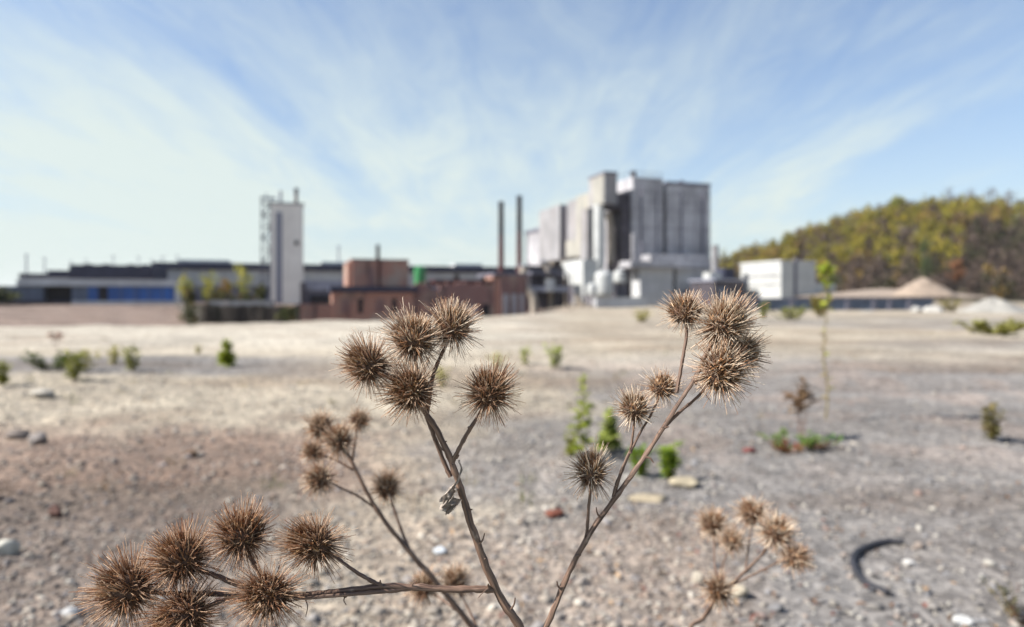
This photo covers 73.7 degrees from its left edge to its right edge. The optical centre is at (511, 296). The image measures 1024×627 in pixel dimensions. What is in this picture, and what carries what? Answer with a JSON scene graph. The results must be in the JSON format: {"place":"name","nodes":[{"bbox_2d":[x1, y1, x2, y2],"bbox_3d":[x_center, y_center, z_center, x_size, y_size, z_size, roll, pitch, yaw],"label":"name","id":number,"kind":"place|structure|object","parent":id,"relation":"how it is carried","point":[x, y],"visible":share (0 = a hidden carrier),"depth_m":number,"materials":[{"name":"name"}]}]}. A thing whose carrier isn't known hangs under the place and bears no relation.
{"place":"outdoors","nodes":[
{"label":"outdoors","id":0,"kind":"place"},
{"bbox_2d":[328,245,417,320],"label":"brick building","id":1,"kind":"structure","parent":0,"point":[369,289],"depth_m":78.54,"materials":[{"name":"orange brick"}]},
{"bbox_2d":[369,268,373,285],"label":"bricked up door","id":2,"kind":"structure","parent":1,"relation":"in","point":[371,270],"depth_m":80.63,"materials":[{"name":"brick"}]},
{"bbox_2d":[0,301,1023,626],"bbox_3d":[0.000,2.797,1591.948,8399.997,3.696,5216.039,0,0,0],"label":"ground","id":3,"kind":"structure","parent":0,"point":[598,333],"depth_m":4.40,"materials":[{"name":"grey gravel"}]},
{"bbox_2d":[0,360,12,385],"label":"weed","id":4,"kind":"object","parent":3,"relation":"on","point":[4,379],"visible":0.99,"depth_m":7.74,"materials":[{"name":"green plant"}]},
{"bbox_2d":[0,539,20,555],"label":"stone","id":5,"kind":"object","parent":3,"relation":"on","point":[8,547],"visible":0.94,"depth_m":2.66,"materials":[{"name":"grey stone"}]},
{"bbox_2d":[0,286,24,304],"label":"bush","id":6,"kind":"object","parent":3,"relation":"on","point":[9,296],"visible":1,"depth_m":112.04,"materials":[{"name":"green plant"}]},
{"bbox_2d":[4,428,30,438],"bbox_3d":[-3.510,0.978,4.852,0.168,0.085,0.129,0,0,0],"label":"stone","id":7,"kind":"object","parent":3,"relation":"on","point":[18,433],"visible":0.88,"depth_m":4.82,"materials":[{"name":"grey stone"}]},
{"bbox_2d":[24,254,28,272],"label":"lamp mast","id":8,"kind":"object","parent":3,"relation":"on","point":[26,263],"visible":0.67,"depth_m":229.81,"materials":[{"name":"grey metal"}]},
{"bbox_2d":[28,432,47,445],"bbox_3d":[-3.101,0.934,4.463,0.125,0.094,0.093,0,0,28],"label":"stone","id":9,"kind":"object","parent":3,"relation":"on","point":[38,438],"visible":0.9,"depth_m":4.44,"materials":[{"name":"grey stone"}]},
{"bbox_2d":[30,388,54,398],"bbox_3d":[-4.624,0.964,6.719,0.215,0.121,0.160,0,0,-24],"label":"stone","id":10,"kind":"object","parent":3,"relation":"on","point":[41,393],"visible":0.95,"depth_m":6.67,"materials":[{"name":"grey stone"}]},
{"bbox_2d":[19,270,68,278],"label":"shed","id":11,"kind":"structure","parent":3,"relation":"on","point":[57,274],"depth_m":162.04,"materials":[{"name":"grey metal"}]},
{"bbox_2d":[17,349,84,370],"bbox_3d":[-6.070,0.838,9.074,0.774,0.286,0.628,0,0,-19],"label":"weed","id":12,"kind":"object","parent":3,"relation":"on","point":[43,366],"visible":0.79,"depth_m":8.91,"materials":[{"name":"green plant"}]},
{"bbox_2d":[48,504,62,517],"bbox_3d":[-2.115,0.998,3.169,0.060,0.067,0.055,0,0,0],"label":"clod","id":13,"kind":"object","parent":3,"relation":"on","point":[55,510],"visible":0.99,"depth_m":3.15,"materials":[{"name":"soil"}]},
{"bbox_2d":[47,331,64,349],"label":"dry stalk","id":14,"kind":"object","parent":3,"relation":"on","point":[57,334],"visible":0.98,"depth_m":12.49,"materials":[{"name":"brown plant"}]},
{"bbox_2d":[60,607,82,615],"bbox_3d":[-1.383,0.989,2.143,0.064,0.035,0.043,0,0,0],"label":"stone","id":15,"kind":"object","parent":3,"relation":"on","point":[68,611],"visible":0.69,"depth_m":2.13,"materials":[{"name":"white stone"}]},
{"bbox_2d":[61,349,89,380],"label":"weed","id":16,"kind":"object","parent":3,"relation":"on","point":[77,366],"visible":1,"depth_m":8.12,"materials":[{"name":"green plant"}]},
{"bbox_2d":[73,347,101,370],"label":"weed","id":17,"kind":"object","parent":3,"relation":"on","point":[85,364],"visible":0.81,"depth_m":9.13,"materials":[{"name":"green plant"}]},
{"bbox_2d":[0,279,184,304],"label":"blue building","id":18,"kind":"structure","parent":3,"relation":"on","point":[89,292],"depth_m":124.10,"materials":[{"name":"metal"}]},
{"bbox_2d":[98,287,107,300],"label":"door","id":19,"kind":"structure","parent":18,"relation":"in","point":[102,291],"depth_m":124.45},
{"bbox_2d":[106,345,122,364],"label":"weed","id":20,"kind":"object","parent":3,"relation":"on","point":[114,356],"visible":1,"depth_m":9.92,"materials":[{"name":"green plant"}]},
{"bbox_2d":[69,264,166,279],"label":"dark hall","id":21,"kind":"structure","parent":3,"relation":"on","point":[121,272],"depth_m":161.12,"materials":[{"name":"black metal"}]},
{"bbox_2d":[120,345,142,370],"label":"weed","id":22,"kind":"object","parent":3,"relation":"on","point":[133,361],"visible":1,"depth_m":9.13,"materials":[{"name":"green plant"}]},
{"bbox_2d":[175,270,194,307],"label":"sapling","id":23,"kind":"object","parent":3,"relation":"on","point":[183,285],"visible":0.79,"depth_m":65.79,"materials":[{"name":"yellow plant"}]},
{"bbox_2d":[181,285,196,306],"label":"shrub","id":24,"kind":"object","parent":3,"relation":"on","point":[190,294],"visible":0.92,"depth_m":64.76,"materials":[{"name":"green plant"}]},
{"bbox_2d":[177,299,202,324],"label":"shrub","id":25,"kind":"object","parent":3,"relation":"on","point":[190,317],"visible":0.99,"depth_m":57.84,"materials":[{"name":"green plant"}]},
{"bbox_2d":[183,450,197,456],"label":"clod","id":26,"kind":"object","parent":3,"relation":"on","point":[193,453],"visible":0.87,"depth_m":4.24,"materials":[{"name":"soil"}]},
{"bbox_2d":[198,270,219,302],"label":"sapling","id":27,"kind":"object","parent":3,"relation":"on","point":[207,283],"visible":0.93,"depth_m":65.89,"materials":[{"name":"yellow plant"}]},
{"bbox_2d":[200,290,236,303],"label":"shrub","id":28,"kind":"object","parent":3,"relation":"on","point":[213,297],"visible":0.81,"depth_m":65.14,"materials":[{"name":"green plant"}]},
{"bbox_2d":[217,277,233,300],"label":"sapling","id":29,"kind":"object","parent":3,"relation":"on","point":[225,287],"visible":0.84,"depth_m":65.78,"materials":[{"name":"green plant"}]},
{"bbox_2d":[216,339,237,366],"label":"weed","id":30,"kind":"object","parent":3,"relation":"on","point":[226,358],"visible":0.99,"depth_m":9.90,"materials":[{"name":"green plant"}]},
{"bbox_2d":[175,301,299,324],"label":"bank wall","id":31,"kind":"structure","parent":3,"relation":"on","point":[227,312],"depth_m":60.55,"materials":[{"name":"concrete"}]},
{"bbox_2d":[227,262,253,300],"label":"sapling","id":32,"kind":"object","parent":3,"relation":"on","point":[241,272],"visible":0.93,"depth_m":65.88,"materials":[{"name":"yellow plant"}]},
{"bbox_2d":[233,291,257,300],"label":"shrub","id":33,"kind":"object","parent":3,"relation":"on","point":[244,297],"visible":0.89,"depth_m":64.79,"materials":[{"name":"green plant"}]},
{"bbox_2d":[251,283,267,300],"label":"shrub","id":34,"kind":"object","parent":3,"relation":"on","point":[261,293],"visible":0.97,"depth_m":64.86,"materials":[{"name":"green plant"}]},
{"bbox_2d":[261,192,275,300],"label":"fire stair","id":35,"kind":"object","parent":3,"relation":"on","point":[263,214],"visible":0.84,"depth_m":138.15,"materials":[{"name":"grey metal"}]},
{"bbox_2d":[273,305,299,322],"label":"shrub","id":36,"kind":"object","parent":3,"relation":"on","point":[286,315],"visible":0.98,"depth_m":57.77,"materials":[{"name":"green plant"}]},
{"bbox_2d":[270,188,303,303],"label":"tower","id":37,"kind":"structure","parent":3,"relation":"on","point":[286,249],"depth_m":138.97,"materials":[{"name":"paint"}]},
{"bbox_2d":[297,304,332,320],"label":"brick wall","id":38,"kind":"structure","parent":3,"relation":"on","point":[311,312],"depth_m":72.56,"materials":[{"name":"red brick"}]},
{"bbox_2d":[300,280,343,303],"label":"shed","id":39,"kind":"structure","parent":3,"relation":"on","point":[314,292],"depth_m":120.33,"materials":[{"name":"grey metal"}]},
{"bbox_2d":[151,260,515,301],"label":"long hall","id":40,"kind":"structure","parent":3,"relation":"on","point":[193,269],"depth_m":193.01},
{"bbox_2d":[297,406,477,626],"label":"burdock plant","id":41,"kind":"object","parent":3,"relation":"on","point":[338,439],"visible":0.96,"depth_m":0.72,"materials":[{"name":"brown plant"}]},
{"bbox_2d":[68,283,771,626],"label":"burdock plant","id":42,"kind":"object","parent":3,"relation":"on","point":[123,588],"visible":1,"depth_m":0.38,"materials":[{"name":"brown plant"}]},
{"bbox_2d":[414,266,425,284],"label":"green silo","id":43,"kind":"object","parent":3,"relation":"on","point":[419,274],"visible":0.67,"depth_m":97.28,"materials":[{"name":"paint"}]},
{"bbox_2d":[433,546,446,554],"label":"stone","id":44,"kind":"object","parent":3,"relation":"on","point":[439,550],"visible":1,"depth_m":2.63,"materials":[{"name":"white stone"}]},
{"bbox_2d":[434,367,452,387],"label":"weed","id":45,"kind":"object","parent":3,"relation":"on","point":[441,376],"visible":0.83,"depth_m":7.49,"materials":[{"name":"green plant"}]},
{"bbox_2d":[413,275,493,317],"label":"ruined brick wall","id":46,"kind":"structure","parent":3,"relation":"on","point":[479,292],"depth_m":81.85,"materials":[{"name":"brown brick"}]},
{"bbox_2d":[486,352,507,366],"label":"weed","id":47,"kind":"object","parent":3,"relation":"on","point":[500,357],"visible":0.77,"depth_m":9.95,"materials":[{"name":"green plant"}]},
{"bbox_2d":[498,201,503,272],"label":"chimney","id":48,"kind":"object","parent":3,"relation":"on","point":[501,237],"visible":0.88,"depth_m":174.40,"materials":[{"name":"grey metal"}]},
{"bbox_2d":[477,273,527,315],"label":"brick annex","id":49,"kind":"object","parent":3,"relation":"on","point":[510,293],"visible":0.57,"depth_m":92.45,"materials":[{"name":"brown brick"}]},
{"bbox_2d":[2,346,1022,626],"bbox_3d":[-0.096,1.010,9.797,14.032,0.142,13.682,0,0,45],"label":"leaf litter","id":50,"kind":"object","parent":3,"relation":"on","point":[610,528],"visible":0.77,"depth_m":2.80,"materials":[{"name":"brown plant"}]},
{"bbox_2d":[516,195,521,272],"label":"chimney","id":51,"kind":"object","parent":3,"relation":"on","point":[519,233],"visible":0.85,"depth_m":174.36,"materials":[{"name":"grey metal"}]},
{"bbox_2d":[517,344,531,364],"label":"weed","id":52,"kind":"object","parent":3,"relation":"on","point":[522,351],"visible":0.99,"depth_m":10.27,"materials":[{"name":"green plant"}]},
{"bbox_2d":[519,265,538,313],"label":"duct pipe","id":53,"kind":"object","parent":3,"relation":"on","point":[532,295],"visible":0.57,"depth_m":103.47,"materials":[{"name":"grey metal"}]},
{"bbox_2d":[540,259,552,307],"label":"duct pipe","id":54,"kind":"object","parent":3,"relation":"on","point":[544,264],"visible":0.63,"depth_m":111.41,"materials":[{"name":"grey metal"}]},
{"bbox_2d":[527,265,568,311],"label":"gantry","id":55,"kind":"object","parent":3,"relation":"on","point":[541,284],"visible":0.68,"depth_m":110.96,"materials":[{"name":"metal"}]},
{"bbox_2d":[542,343,565,367],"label":"weed","id":56,"kind":"object","parent":3,"relation":"on","point":[554,361],"visible":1,"depth_m":9.76,"materials":[{"name":"green plant"}]},
{"bbox_2d":[545,508,564,517],"bbox_3d":[0.195,0.984,3.104,0.094,0.034,0.066,0,0,-20],"label":"brick fragment","id":57,"kind":"object","parent":3,"relation":"on","point":[557,512],"visible":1,"depth_m":3.08,"materials":[{"name":"brick"}]},
{"bbox_2d":[563,433,579,455],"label":"weed","id":58,"kind":"object","parent":3,"relation":"on","point":[569,452],"visible":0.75,"depth_m":4.19,"materials":[{"name":"green plant"}]},
{"bbox_2d":[572,290,585,306],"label":"duct pipe","id":59,"kind":"object","parent":3,"relation":"on","point":[578,298],"visible":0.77,"depth_m":105.71,"materials":[{"name":"grey metal"}]},
{"bbox_2d":[562,259,596,305],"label":"hopper","id":60,"kind":"object","parent":3,"relation":"on","point":[581,272],"visible":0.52,"depth_m":110.05,"materials":[{"name":"white metal"}]},
{"bbox_2d":[565,373,598,452],"bbox_3d":[0.409,0.719,4.072,0.204,0.524,0.189,0,0,28],"label":"weed","id":61,"kind":"object","parent":3,"relation":"on","point":[584,424],"visible":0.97,"depth_m":4.07,"materials":[{"name":"green plant"}]},
{"bbox_2d":[587,282,596,306],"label":"tank","id":62,"kind":"object","parent":3,"relation":"on","point":[592,289],"visible":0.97,"depth_m":106.55,"materials":[{"name":"grey metal"}]},
{"bbox_2d":[594,269,612,296],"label":"tank","id":63,"kind":"object","parent":3,"relation":"on","point":[603,280],"visible":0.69,"depth_m":108.61,"materials":[{"name":"grey metal"}]},
{"bbox_2d":[593,407,625,451],"bbox_3d":[0.602,0.832,4.260,0.219,0.283,0.240,0,0,16],"label":"weed","id":64,"kind":"object","parent":3,"relation":"on","point":[609,434],"visible":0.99,"depth_m":4.24,"materials":[{"name":"green plant"}]},
{"bbox_2d":[525,171,710,305],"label":"concrete building","id":65,"kind":"structure","parent":3,"relation":"on","point":[652,235],"depth_m":121.72,"materials":[{"name":"concrete"}]},
{"bbox_2d":[613,268,625,296],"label":"tank","id":66,"kind":"object","parent":3,"relation":"on","point":[618,278],"visible":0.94,"depth_m":112.38,"materials":[{"name":"grey metal"}]},
{"bbox_2d":[594,297,647,307],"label":"white wall","id":67,"kind":"structure","parent":3,"relation":"on","point":[607,302],"depth_m":99.19,"materials":[{"name":"white concrete"}]},
{"bbox_2d":[618,273,631,296],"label":"steel frame","id":68,"kind":"object","parent":3,"relation":"on","point":[620,288],"visible":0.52,"depth_m":112.55,"materials":[{"name":"grey metal"}]},
{"bbox_2d":[624,443,652,476],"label":"weed","id":69,"kind":"object","parent":3,"relation":"on","point":[643,468],"visible":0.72,"depth_m":3.73,"materials":[{"name":"green plant"}]},
{"bbox_2d":[632,309,653,321],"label":"weed","id":70,"kind":"object","parent":3,"relation":"on","point":[640,316],"visible":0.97,"depth_m":27.01,"materials":[{"name":"green plant"}]},
{"bbox_2d":[628,493,667,502],"bbox_3d":[0.668,0.989,3.344,0.200,0.036,0.120,0,0,0],"label":"stone","id":71,"kind":"object","parent":3,"relation":"on","point":[648,498],"visible":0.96,"depth_m":3.32,"materials":[{"name":"beige stone"}]},
{"bbox_2d":[654,441,684,480],"bbox_3d":[0.853,0.880,3.661,0.181,0.223,0.138,0,0,-37],"label":"weed","id":72,"kind":"object","parent":3,"relation":"on","point":[669,458],"visible":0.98,"depth_m":3.65,"materials":[{"name":"green plant"}]},
{"bbox_2d":[669,476,699,488],"bbox_3d":[0.895,0.970,3.556,0.159,0.067,0.112,0,0,0],"label":"stone","id":73,"kind":"object","parent":3,"relation":"on","point":[688,482],"visible":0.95,"depth_m":3.53,"materials":[{"name":"beige stone"}]},
{"bbox_2d":[692,570,703,584],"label":"stone","id":74,"kind":"object","parent":3,"relation":"on","point":[697,577],"visible":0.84,"depth_m":2.34,"materials":[{"name":"beige stone"}]},
{"bbox_2d":[688,245,747,305],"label":"machine house","id":75,"kind":"structure","parent":3,"relation":"on","point":[718,278],"depth_m":112.57,"materials":[{"name":"metal"}]},
{"bbox_2d":[730,583,748,597],"bbox_3d":[0.752,0.977,2.260,0.066,0.051,0.048,0,0,0],"label":"stone","id":76,"kind":"object","parent":3,"relation":"on","point":[742,591],"visible":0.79,"depth_m":2.24,"materials":[{"name":"beige stone"}]},
{"bbox_2d":[743,447,756,452],"bbox_3d":[1.514,0.983,4.362,0.093,0.042,0.076,0,0,0],"label":"brick fragment","id":77,"kind":"object","parent":3,"relation":"on","point":[749,450],"visible":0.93,"depth_m":4.34,"materials":[{"name":"brick"}]},
{"bbox_2d":[689,493,817,626],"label":"burdock plant","id":78,"kind":"object","parent":3,"relation":"on","point":[776,530],"visible":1,"depth_m":0.82,"materials":[{"name":"brown plant"}]},
{"bbox_2d":[757,301,769,318],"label":"weed","id":79,"kind":"object","parent":3,"relation":"on","point":[763,311],"visible":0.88,"depth_m":29.75,"materials":[{"name":"green plant"}]},
{"bbox_2d":[740,257,835,297],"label":"white building","id":80,"kind":"structure","parent":3,"relation":"on","point":[795,278],"depth_m":109.76,"materials":[{"name":"metal"}]},
{"bbox_2d":[755,427,821,453],"bbox_3d":[1.760,0.933,4.367,0.350,0.128,0.362,0,0,-15],"label":"weed","id":81,"kind":"object","parent":3,"relation":"on","point":[781,445],"visible":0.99,"depth_m":4.34,"materials":[{"name":"green plant"}]},
{"bbox_2d":[765,306,811,319],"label":"weed","id":82,"kind":"object","parent":3,"relation":"on","point":[792,313],"visible":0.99,"depth_m":28.21,"materials":[{"name":"green plant"}]},
{"bbox_2d":[782,375,820,436],"bbox_3d":[1.981,0.773,4.771,0.260,0.434,0.276,0,0,-43],"label":"dry stalk","id":83,"kind":"object","parent":3,"relation":"on","point":[800,398],"visible":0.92,"depth_m":4.76,"materials":[{"name":"brown plant"}]},
{"bbox_2d":[793,430,844,449],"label":"weed","id":84,"kind":"object","parent":3,"relation":"on","point":[815,444],"visible":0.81,"depth_m":4.36,"materials":[{"name":"green plant"}]},
{"bbox_2d":[808,295,832,317],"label":"weed","id":85,"kind":"object","parent":3,"relation":"on","point":[815,303],"visible":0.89,"depth_m":32.29,"materials":[{"name":"green plant"}]},
{"bbox_2d":[816,262,838,418],"bbox_3d":[2.535,0.356,5.506,0.217,1.275,0.194,0,0,-20],"label":"tall weed","id":86,"kind":"object","parent":3,"relation":"on","point":[824,267],"visible":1,"depth_m":5.51,"materials":[{"name":"green plant"}]},
{"bbox_2d":[726,298,934,310],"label":"grey wall","id":87,"kind":"structure","parent":3,"relation":"on","point":[866,303],"depth_m":50.63,"materials":[{"name":"grey concrete"}]},
{"bbox_2d":[849,538,904,595],"bbox_3d":[1.341,0.984,2.531,0.160,0.043,0.569,0,0,34],"label":"hose","id":88,"kind":"object","parent":3,"relation":"on","point":[857,573],"visible":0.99,"depth_m":2.55,"materials":[{"name":"black rubber"}]},
{"bbox_2d":[797,288,987,296],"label":"sand bank","id":89,"kind":"structure","parent":3,"relation":"on","point":[880,292],"depth_m":104.86,"materials":[{"name":"beige sand"}]},
{"bbox_2d":[891,277,959,296],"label":"sand heap","id":90,"kind":"object","parent":89,"relation":"on","point":[923,287],"visible":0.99,"depth_m":98.09,"materials":[{"name":"sand"}]},
{"bbox_2d":[901,559,915,565],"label":"stone","id":91,"kind":"object","parent":3,"relation":"on","point":[906,562],"visible":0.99,"depth_m":2.52,"materials":[{"name":"white stone"}]},
{"bbox_2d":[910,306,922,311],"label":"boulder","id":92,"kind":"object","parent":3,"relation":"on","point":[915,309],"visible":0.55,"depth_m":44.78,"materials":[{"name":"stone"}]},
{"bbox_2d":[908,236,936,297],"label":"tree","id":93,"kind":"object","parent":3,"relation":"on","point":[924,265],"visible":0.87,"depth_m":231.66,"materials":[{"name":"green plant"}]},
{"bbox_2d":[922,306,943,311],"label":"boulder","id":94,"kind":"object","parent":3,"relation":"on","point":[932,309],"visible":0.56,"depth_m":44.26,"materials":[{"name":"stone"}]},
{"bbox_2d":[940,299,962,311],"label":"weed","id":95,"kind":"object","parent":3,"relation":"on","point":[951,307],"visible":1,"depth_m":46.35,"materials":[{"name":"green plant"}]},
{"bbox_2d":[942,258,971,300],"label":"tree","id":96,"kind":"object","parent":3,"relation":"on","point":[958,272],"visible":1,"depth_m":235.39,"materials":[{"name":"brown plant"}]},
{"bbox_2d":[952,614,974,626],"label":"stone","id":97,"kind":"object","parent":3,"relation":"on","point":[960,620],"visible":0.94,"depth_m":2.08,"materials":[{"name":"white stone"}]},
{"bbox_2d":[952,318,1023,335],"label":"weed","id":98,"kind":"object","parent":3,"relation":"on","point":[1003,328],"visible":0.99,"depth_m":17.28,"materials":[{"name":"green plant"}]},
{"bbox_2d":[956,297,1023,313],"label":"gravel heap","id":99,"kind":"object","parent":3,"relation":"on","point":[993,305],"visible":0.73,"depth_m":42.13,"materials":[{"name":"gravel"}]},
{"bbox_2d":[979,402,1007,440],"bbox_3d":[3.313,0.860,4.704,0.185,0.271,0.190,0,0,-45],"label":"weed","id":100,"kind":"object","parent":3,"relation":"on","point":[991,430],"visible":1,"depth_m":4.70,"materials":[{"name":"green plant"}]},
{"bbox_2d":[980,577,1023,625],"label":"weed","id":101,"kind":"object","parent":3,"relation":"on","point":[1014,611],"visible":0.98,"depth_m":2.14,"materials":[{"name":"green plant"}]},
{"bbox_2d":[0,0,1023,285],"label":"sky","id":102,"kind":"structure","parent":0,"point":[130,129],"materials":[{"name":"blue"}]},
{"bbox_2d":[799,216,1023,300],"bbox_3d":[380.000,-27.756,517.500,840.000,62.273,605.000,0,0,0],"label":"hill","id":103,"kind":"structure","parent":0,"point":[915,229],"depth_m":306.69,"materials":[{"name":"green plant"}]},
{"bbox_2d":[710,193,1023,300],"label":"wood","id":104,"kind":"object","parent":103,"relation":"on","point":[853,236],"visible":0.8,"depth_m":333.12,"materials":[{"name":"green plant"}]},
{"bbox_2d":[888,195,905,210],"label":"tree","id":105,"kind":"object","parent":103,"relation":"on","point":[897,202],"visible":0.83,"depth_m":408.88,"materials":[{"name":"green plant"}]},
{"bbox_2d":[939,186,955,206],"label":"tree","id":106,"kind":"object","parent":103,"relation":"on","point":[949,198],"visible":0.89,"depth_m":435.70,"materials":[{"name":"green plant"}]},
{"bbox_2d":[963,189,978,199],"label":"tree","id":107,"kind":"object","parent":103,"relation":"on","point":[970,194],"visible":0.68,"depth_m":435.09,"materials":[{"name":"green plant"}]},
{"bbox_2d":[981,187,999,201],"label":"tree","id":108,"kind":"object","parent":103,"relation":"on","point":[989,195],"visible":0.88,"depth_m":435.10,"materials":[{"name":"green plant"}]},
{"bbox_2d":[1003,189,1018,216],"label":"tree","id":109,"kind":"object","parent":103,"relation":"on","point":[1007,196],"visible":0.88,"depth_m":435.85,"materials":[{"name":"green plant"}]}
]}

